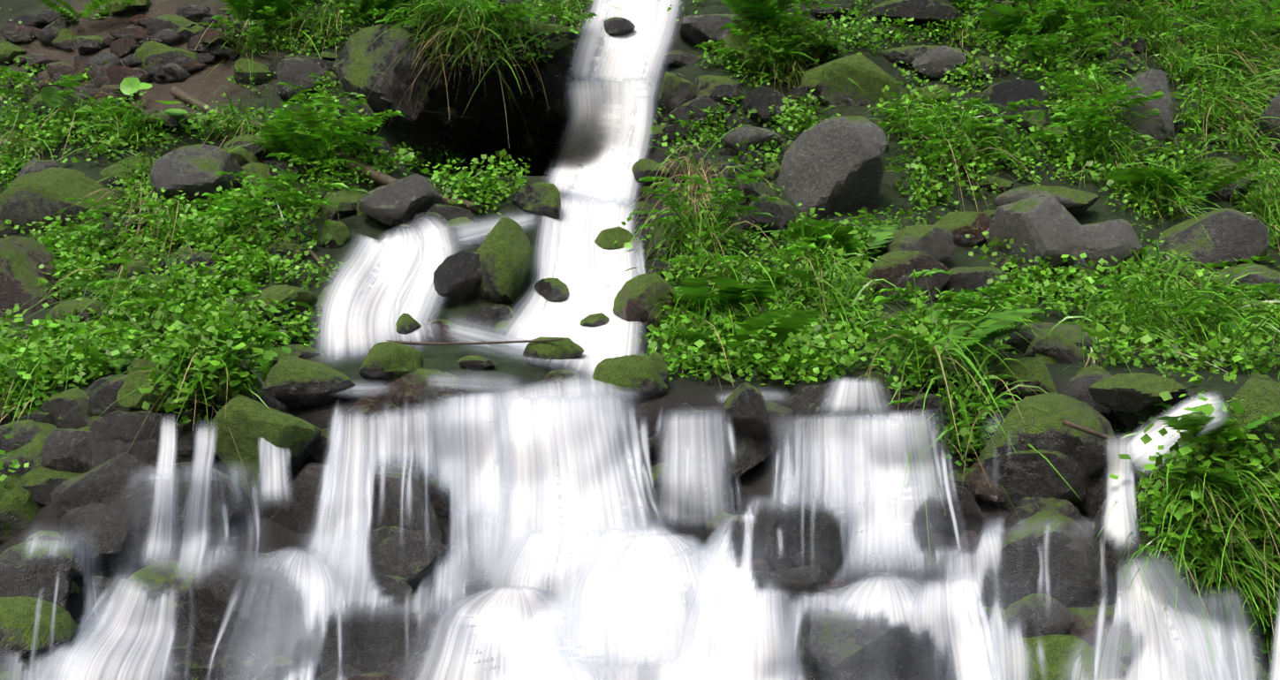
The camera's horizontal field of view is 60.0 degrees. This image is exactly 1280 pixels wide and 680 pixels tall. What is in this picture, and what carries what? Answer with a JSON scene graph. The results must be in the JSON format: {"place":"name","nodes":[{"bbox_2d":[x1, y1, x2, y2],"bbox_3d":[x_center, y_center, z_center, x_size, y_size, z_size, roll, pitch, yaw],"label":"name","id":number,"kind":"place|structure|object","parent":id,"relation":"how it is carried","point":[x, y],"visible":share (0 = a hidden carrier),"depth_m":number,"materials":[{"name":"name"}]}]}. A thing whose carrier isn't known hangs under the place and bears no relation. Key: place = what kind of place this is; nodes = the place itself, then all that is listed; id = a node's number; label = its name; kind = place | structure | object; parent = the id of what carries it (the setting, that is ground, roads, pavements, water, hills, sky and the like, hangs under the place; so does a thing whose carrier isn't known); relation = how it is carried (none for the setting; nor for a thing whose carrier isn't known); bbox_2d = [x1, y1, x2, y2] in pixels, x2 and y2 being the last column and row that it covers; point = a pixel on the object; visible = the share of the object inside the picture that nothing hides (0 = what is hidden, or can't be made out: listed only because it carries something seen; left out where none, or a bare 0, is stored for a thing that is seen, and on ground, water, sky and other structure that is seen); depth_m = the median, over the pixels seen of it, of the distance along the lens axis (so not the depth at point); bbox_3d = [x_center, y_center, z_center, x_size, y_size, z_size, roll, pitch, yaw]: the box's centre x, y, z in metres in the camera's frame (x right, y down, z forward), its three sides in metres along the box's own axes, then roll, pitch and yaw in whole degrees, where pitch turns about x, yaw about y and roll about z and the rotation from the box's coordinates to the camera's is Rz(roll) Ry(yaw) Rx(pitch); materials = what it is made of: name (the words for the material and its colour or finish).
{"place":"outdoors","nodes":[
{"label":"outdoors","id":0,"kind":"place"},
{"bbox_2d":[0,0,1279,679],"bbox_3d":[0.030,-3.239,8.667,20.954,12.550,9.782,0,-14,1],"label":"hillside ground","id":1,"kind":"structure","parent":0,"point":[419,132],"depth_m":7.94,"materials":[{"name":"green plant"}]},
{"bbox_2d":[0,0,1279,679],"bbox_3d":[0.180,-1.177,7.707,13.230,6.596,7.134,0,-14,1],"label":"plants","id":2,"kind":"object","parent":1,"relation":"on","point":[117,342],"visible":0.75,"depth_m":7.14,"materials":[{"name":"green plant"}]},
{"bbox_2d":[0,0,1279,679],"bbox_3d":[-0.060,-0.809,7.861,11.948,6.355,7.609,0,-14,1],"label":"boulders","id":3,"kind":"object","parent":1,"relation":"on","point":[79,456],"visible":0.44,"depth_m":5.17,"materials":[{"name":"grey stone"}]},
{"bbox_2d":[0,0,1279,679],"bbox_3d":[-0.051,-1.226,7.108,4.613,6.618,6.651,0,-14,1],"label":"water cascade","id":4,"kind":"object","parent":1,"relation":"on","point":[594,588],"visible":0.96,"depth_m":4.24,"materials":[{"name":"water"}]},
{"bbox_2d":[0,0,1279,678],"bbox_3d":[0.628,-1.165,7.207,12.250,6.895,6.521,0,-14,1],"label":"grass","id":5,"kind":"structure","parent":1,"relation":"on","point":[1166,318],"depth_m":7.35,"materials":[{"name":"green plant"}]},
{"bbox_2d":[169,85,1129,444],"bbox_3d":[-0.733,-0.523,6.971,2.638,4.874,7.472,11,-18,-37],"label":"fallen branches","id":6,"kind":"object","parent":1,"relation":"on","point":[380,177],"visible":0.5,"depth_m":8.25,"materials":[{"name":"brown wood"}]}
]}

